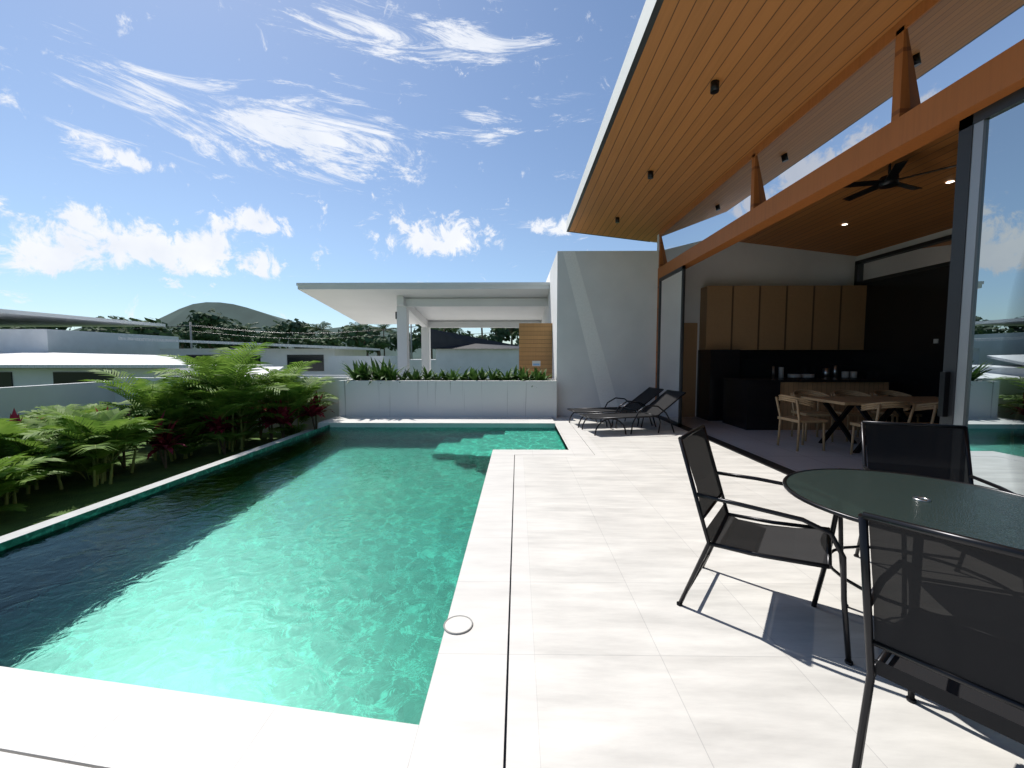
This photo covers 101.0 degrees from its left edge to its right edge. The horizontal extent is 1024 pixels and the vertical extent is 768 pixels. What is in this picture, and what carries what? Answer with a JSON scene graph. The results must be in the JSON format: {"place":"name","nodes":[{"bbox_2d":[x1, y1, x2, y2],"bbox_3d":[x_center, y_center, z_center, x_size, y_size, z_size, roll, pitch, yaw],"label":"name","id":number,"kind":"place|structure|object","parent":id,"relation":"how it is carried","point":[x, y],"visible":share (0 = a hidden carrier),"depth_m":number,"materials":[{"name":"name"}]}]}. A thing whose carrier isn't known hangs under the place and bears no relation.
{"place":"outdoors","nodes":[
{"label":"outdoors","id":0,"kind":"place"},
{"bbox_2d":[0,433,286,535],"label":"garden lawn","id":1,"kind":"structure","parent":0,"point":[48,499],"depth_m":6.28,"materials":[{"name":"green plant"}]},
{"bbox_2d":[9,409,43,422],"bbox_3d":[-8.129,0.917,6.742,1.059,1.042,0.987,0,4,1],"label":"cordyline","id":2,"kind":"object","parent":1,"relation":"on","point":[14,415],"visible":0.01,"depth_m":6.86,"materials":[{"name":"red plant"}]},
{"bbox_2d":[0,453,71,511],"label":"areca bush","id":3,"kind":"object","parent":1,"relation":"on","point":[11,477],"visible":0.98,"depth_m":4.83,"materials":[{"name":"green plant"}]},
{"bbox_2d":[0,450,74,505],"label":"areca bush","id":4,"kind":"object","parent":1,"relation":"on","point":[6,497],"visible":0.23,"depth_m":5.33,"materials":[{"name":"green plant"}]},
{"bbox_2d":[0,418,95,494],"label":"areca bush","id":5,"kind":"object","parent":1,"relation":"on","point":[8,448],"visible":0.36,"depth_m":5.65,"materials":[{"name":"green plant"}]},
{"bbox_2d":[10,411,102,478],"bbox_3d":[-7.115,0.975,6.515,2.013,0.956,2.026,0,4,1],"label":"areca bush","id":6,"kind":"object","parent":1,"relation":"on","point":[33,423],"visible":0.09,"depth_m":6.58,"materials":[{"name":"green plant"}]},
{"bbox_2d":[18,402,117,422],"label":"areca bush","id":7,"kind":"object","parent":1,"relation":"on","point":[88,410],"visible":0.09,"depth_m":8.17,"materials":[{"name":"green plant"}]},
{"bbox_2d":[24,410,112,427],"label":"fern plant","id":8,"kind":"object","parent":1,"relation":"on","point":[52,418],"depth_m":6.77,"materials":[{"name":"green plant"}]},
{"bbox_2d":[0,406,177,489],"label":"fern plant","id":9,"kind":"object","parent":1,"relation":"on","point":[97,440],"visible":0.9,"depth_m":5.98,"materials":[{"name":"green plant"}]},
{"bbox_2d":[50,408,178,478],"bbox_3d":[-6.358,0.949,6.641,1.673,0.990,1.639,0,4,1],"label":"areca bush","id":10,"kind":"object","parent":1,"relation":"on","point":[138,431],"visible":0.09,"depth_m":6.78,"materials":[{"name":"green plant"}]},
{"bbox_2d":[118,409,138,467],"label":"fern plant","id":11,"kind":"object","parent":1,"relation":"on","point":[123,463],"visible":0.02,"depth_m":7.07,"materials":[{"name":"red plant"}]},
{"bbox_2d":[79,369,218,460],"bbox_3d":[-6.377,0.554,7.643,2.028,1.648,2.028,-4,5,-44],"label":"fern plant","id":12,"kind":"object","parent":1,"relation":"on","point":[160,396],"visible":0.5,"depth_m":7.35,"materials":[{"name":"green"}]},
{"bbox_2d":[134,409,186,467],"bbox_3d":[-5.884,0.926,7.014,0.857,0.988,1.004,-2,4,-33],"label":"cordyline","id":13,"kind":"object","parent":1,"relation":"on","point":[163,442],"visible":0.74,"depth_m":7.03,"materials":[{"name":"red plant"}]},
{"bbox_2d":[0,377,349,432],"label":"boundary wall","id":14,"kind":"structure","parent":1,"relation":"on","point":[23,398],"depth_m":9.50,"materials":[{"name":"white paint"}]},
{"bbox_2d":[120,403,235,461],"bbox_3d":[-6.160,0.857,7.713,1.855,1.034,1.706,-3,5,-41],"label":"areca bush","id":15,"kind":"object","parent":1,"relation":"on","point":[189,426],"visible":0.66,"depth_m":7.61,"materials":[{"name":"green plant"}]},
{"bbox_2d":[119,366,252,444],"bbox_3d":[-6.766,0.432,9.210,2.273,1.686,2.222,0,4,1],"label":"fern plant","id":16,"kind":"object","parent":1,"relation":"on","point":[190,396],"visible":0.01,"depth_m":9.17,"materials":[{"name":"green"}]},
{"bbox_2d":[194,410,248,454],"bbox_3d":[-5.630,0.865,8.069,0.991,0.972,0.984,1,4,20],"label":"cordyline","id":17,"kind":"object","parent":1,"relation":"on","point":[222,427],"visible":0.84,"depth_m":7.93,"materials":[{"name":"red plant"}]},
{"bbox_2d":[144,342,305,453],"bbox_3d":[-5.594,0.269,8.201,2.879,2.146,2.571,-1,4,-16],"label":"fern plant","id":18,"kind":"object","parent":1,"relation":"on","point":[222,374],"visible":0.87,"depth_m":7.99,"materials":[{"name":"green"}]},
{"bbox_2d":[189,397,283,447],"bbox_3d":[-5.757,0.755,8.753,2.280,1.100,1.894,0,4,1],"label":"areca bush","id":19,"kind":"object","parent":1,"relation":"on","point":[252,413],"visible":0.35,"depth_m":8.62,"materials":[{"name":"green plant"}]},
{"bbox_2d":[257,408,265,437],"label":"fern plant","id":20,"kind":"object","parent":1,"relation":"on","point":[260,432],"visible":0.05,"depth_m":9.66,"materials":[{"name":"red plant"}]},
{"bbox_2d":[250,403,291,441],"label":"fern plant","id":21,"kind":"object","parent":1,"relation":"on","point":[263,418],"visible":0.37,"depth_m":9.07,"materials":[{"name":"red plant"}]},
{"bbox_2d":[258,400,302,437],"bbox_3d":[-4.875,0.797,8.902,0.842,1.002,0.987,-1,4,-12],"label":"cordyline","id":22,"kind":"object","parent":1,"relation":"on","point":[285,419],"visible":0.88,"depth_m":8.80,"materials":[{"name":"red plant"}]},
{"bbox_2d":[244,360,338,437],"bbox_3d":[-4.971,0.377,9.309,1.991,1.786,2.414,1,4,22],"label":"fern plant","id":23,"kind":"object","parent":1,"relation":"on","point":[298,398],"visible":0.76,"depth_m":9.13,"materials":[{"name":"green"}]},
{"bbox_2d":[289,394,333,429],"bbox_3d":[-4.473,0.706,9.586,0.928,1.091,1.034,0,4,1],"label":"cordyline","id":24,"kind":"object","parent":1,"relation":"on","point":[314,410],"visible":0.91,"depth_m":9.46,"materials":[{"name":"red plant"}]},
{"bbox_2d":[0,309,518,386],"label":"neighboring buildings","id":25,"kind":"structure","parent":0,"point":[30,357],"depth_m":30.50,"materials":[{"name":"white paint"}]},
{"bbox_2d":[71,302,518,358],"bbox_3d":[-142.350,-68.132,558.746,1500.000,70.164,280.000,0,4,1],"label":"hills","id":26,"kind":"structure","parent":0,"point":[243,315],"depth_m":503.41,"materials":[{"name":"green plant"}]},
{"bbox_2d":[0,0,656,343],"label":"sky","id":27,"kind":"structure","parent":0,"point":[159,158],"materials":[{"name":"blue"}]},
{"bbox_2d":[318,416,554,427],"bbox_3d":[-1.584,0.851,9.325,4.980,0.130,0.950,0,4,1],"label":"pool ledge","id":28,"kind":"object","parent":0,"point":[385,421],"visible":0.86,"depth_m":9.05,"materials":[{"name":"white stone"}]},
{"bbox_2d":[0,416,1023,767],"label":"deck","id":29,"kind":"structure","parent":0,"point":[586,640],"depth_m":1.88,"materials":[{"name":"tile"}]},
{"bbox_2d":[0,425,568,550],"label":"pool shell","id":30,"kind":"object","parent":29,"relation":"in","point":[31,535],"visible":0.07,"depth_m":4.32},
{"bbox_2d":[0,430,312,542],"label":"pool coping","id":31,"kind":"object","parent":30,"relation":"attached to","point":[20,532],"visible":0.07,"depth_m":4.78,"materials":[{"name":"stone"}]},
{"bbox_2d":[0,427,566,724],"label":"pool water","id":32,"kind":"structure","parent":30,"relation":"in","point":[319,570],"depth_m":2.85,"materials":[{"name":"teal liquid"}]},
{"bbox_2d":[338,379,556,417],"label":"planter wall","id":33,"kind":"structure","parent":29,"relation":"on","point":[442,398],"depth_m":9.77,"materials":[{"name":"white paint"}]},
{"bbox_2d":[336,358,552,387],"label":"planter plants","id":34,"kind":"object","parent":33,"relation":"in","point":[362,371],"visible":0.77,"depth_m":10.08,"materials":[{"name":"green plant"}]},
{"bbox_2d":[443,615,472,634],"bbox_3d":[-0.285,1.274,2.236,0.158,0.009,0.158,0,4,1],"label":"skimmer lid","id":35,"kind":"object","parent":29,"relation":"on","point":[457,624],"visible":1,"depth_m":2.23,"materials":[{"name":"white plastic"}]},
{"bbox_2d":[567,387,663,427],"bbox_3d":[2.146,0.470,8.859,1.878,0.759,0.670,-1,4,-8],"label":"lounge chair","id":36,"kind":"object","parent":29,"relation":"on","point":[646,396],"visible":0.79,"depth_m":8.86,"materials":[{"name":"black metal"}]},
{"bbox_2d":[580,390,685,435],"bbox_3d":[2.286,0.523,8.055,1.878,0.759,0.670,-1,4,-11],"label":"sun lounger","id":37,"kind":"object","parent":29,"relation":"on","point":[663,402],"visible":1,"depth_m":8.03,"materials":[{"name":"black metal"}]},
{"bbox_2d":[677,424,852,665],"bbox_3d":[1.419,0.783,2.383,0.808,0.975,0.617,3,5,37],"label":"patio chair","id":38,"kind":"object","parent":29,"relation":"on","point":[809,543],"visible":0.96,"depth_m":2.37,"materials":[{"name":"black fabric"}]},
{"bbox_2d":[782,468,1023,606],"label":"patio table","id":39,"kind":"object","parent":29,"relation":"on","point":[993,515],"visible":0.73,"depth_m":2.07,"materials":[{"name":"black glass"}]},
{"bbox_2d":[854,421,1013,556],"bbox_3d":[2.554,0.774,2.527,0.617,0.975,0.808,2,4,23],"label":"patio chair","id":40,"kind":"object","parent":29,"relation":"on","point":[941,451],"visible":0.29,"depth_m":2.81,"materials":[{"name":"black fabric"}]},
{"bbox_2d":[851,512,1023,767],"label":"patio chair","id":41,"kind":"object","parent":29,"relation":"on","point":[948,620],"visible":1,"depth_m":1.16,"materials":[{"name":"black fabric"}]},
{"bbox_2d":[682,416,867,471],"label":"indoor floor","id":42,"kind":"structure","parent":0,"point":[809,454],"depth_m":6.75,"materials":[{"name":"grey tile"}]},
{"bbox_2d":[542,228,951,415],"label":"wall","id":43,"kind":"structure","parent":42,"relation":"on","point":[600,312],"depth_m":9.86,"materials":[{"name":"white paint"}]},
{"bbox_2d":[519,323,551,378],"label":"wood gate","id":44,"kind":"structure","parent":43,"relation":"attached to","point":[535,345],"depth_m":11.25,"materials":[{"name":"brown wood"}]},
{"bbox_2d":[682,323,697,416],"bbox_3d":[3.931,-0.327,9.934,0.790,2.200,0.030,0,4,1],"label":"interior door","id":45,"kind":"structure","parent":43,"relation":"attached to","point":[689,367],"depth_m":9.91,"materials":[{"name":"brown wood"}]},
{"bbox_2d":[566,0,958,255],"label":"ceiling","id":46,"kind":"structure","parent":43,"relation":"on","point":[679,130],"depth_m":5.35,"materials":[{"name":"brown wood"}]},
{"bbox_2d":[615,79,718,222],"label":"ceiling lights","id":47,"kind":"object","parent":46,"relation":"attached to","point":[714,86],"visible":1,"depth_m":4.63,"materials":[{"name":"black metal"}]},
{"bbox_2d":[842,160,956,200],"bbox_3d":[4.967,-2.825,5.605,1.288,0.420,1.259,0,4,1],"label":"ceiling fan","id":48,"kind":"object","parent":46,"relation":"attached to","point":[891,179],"visible":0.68,"depth_m":5.58,"materials":[{"name":"black metal"}]},
{"bbox_2d":[655,0,1023,474],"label":"facade frame","id":49,"kind":"object","parent":43,"relation":"attached to","point":[968,105],"visible":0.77,"depth_m":3.42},
{"bbox_2d":[658,0,1023,494],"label":"facade glass","id":50,"kind":"object","parent":49,"relation":"in","point":[949,42],"visible":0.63,"depth_m":3.13,"materials":[{"name":"clear glass"}]},
{"bbox_2d":[850,234,951,423],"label":"living wall","id":51,"kind":"structure","parent":43,"relation":"attached to","point":[906,315],"depth_m":8.45,"materials":[{"name":"black stone"}]},
{"bbox_2d":[696,285,866,420],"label":"kitchen cabinets","id":52,"kind":"object","parent":42,"relation":"on","point":[817,331],"visible":0.62,"depth_m":9.49,"materials":[{"name":"brown wood"}]},
{"bbox_2d":[775,394,827,450],"bbox_3d":[4.446,0.579,6.537,0.584,0.836,0.588,0,4,1],"label":"dining chair","id":53,"kind":"object","parent":42,"relation":"on","point":[799,419],"visible":1,"depth_m":6.37,"materials":[{"name":"brown wood"}]},
{"bbox_2d":[790,389,833,441],"bbox_3d":[5.154,0.531,7.272,0.588,0.836,0.585,0,4,1],"label":"dining chair","id":54,"kind":"object","parent":42,"relation":"on","point":[817,413],"visible":0.78,"depth_m":7.39,"materials":[{"name":"brown wood"}]},
{"bbox_2d":[830,389,875,441],"bbox_3d":[5.855,0.532,7.260,0.586,0.836,0.589,0,4,1],"label":"dining chair","id":55,"kind":"object","parent":42,"relation":"on","point":[848,392],"visible":0.69,"depth_m":7.38,"materials":[{"name":"brown wood"}]},
{"bbox_2d":[801,396,939,452],"bbox_3d":[5.889,0.616,6.549,2.200,0.760,0.950,0,4,1],"label":"dining table","id":56,"kind":"object","parent":42,"relation":"on","point":[851,402],"visible":0.43,"depth_m":6.65,"materials":[{"name":"brown wood"}]},
{"bbox_2d":[850,401,915,454],"bbox_3d":[5.127,0.623,5.856,0.590,0.836,0.576,0,4,1],"label":"dining chair","id":57,"kind":"object","parent":42,"relation":"on","point":[904,405],"visible":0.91,"depth_m":5.65,"materials":[{"name":"brown wood"}]},
{"bbox_2d":[870,389,921,421],"bbox_3d":[6.551,0.532,7.260,0.590,0.836,0.574,0,4,1],"label":"dining chair","id":58,"kind":"object","parent":42,"relation":"on","point":[887,392],"visible":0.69,"depth_m":7.38,"materials":[{"name":"brown wood"}]},
{"bbox_2d":[903,402,937,423],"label":"dining chair","id":59,"kind":"object","parent":42,"relation":"on","point":[929,406],"visible":0.2,"depth_m":5.68,"materials":[{"name":"brown wood"}]},
{"bbox_2d":[723,377,892,429],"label":"kitchen island","id":60,"kind":"structure","parent":0,"point":[749,403],"depth_m":8.15,"materials":[{"name":"black stone"}]},
{"label":"ground","id":61,"kind":"structure","parent":0,"visible":0},
{"bbox_2d":[0,317,389,355],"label":"tree line","id":62,"kind":"object","parent":61,"relation":"on","point":[379,343],"visible":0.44,"depth_m":73.00,"materials":[{"name":"green plant"}]},
{"bbox_2d":[29,308,518,358],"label":"tree line","id":63,"kind":"object","parent":61,"relation":"on","point":[201,320],"visible":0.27,"depth_m":109.99,"materials":[{"name":"green plant"}]},
{"bbox_2d":[91,322,518,358],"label":"trees","id":64,"kind":"object","parent":61,"relation":"on","point":[190,326],"visible":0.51,"depth_m":57.98,"materials":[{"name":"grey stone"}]},
{"bbox_2d":[234,319,518,355],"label":"trees","id":65,"kind":"object","parent":61,"relation":"on","point":[316,328],"visible":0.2,"depth_m":118.23,"materials":[{"name":"green plant"}]},
{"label":"pavilion floor","id":66,"kind":"structure","parent":0,"visible":0},
{"bbox_2d":[395,296,547,378],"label":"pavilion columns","id":67,"kind":"structure","parent":66,"relation":"on","point":[406,308],"depth_m":13.14,"materials":[{"name":"white paint"}]},
{"bbox_2d":[296,282,549,323],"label":"pavilion roof","id":68,"kind":"structure","parent":67,"relation":"on","point":[367,303],"depth_m":13.00,"materials":[{"name":"white paint"}]}
]}

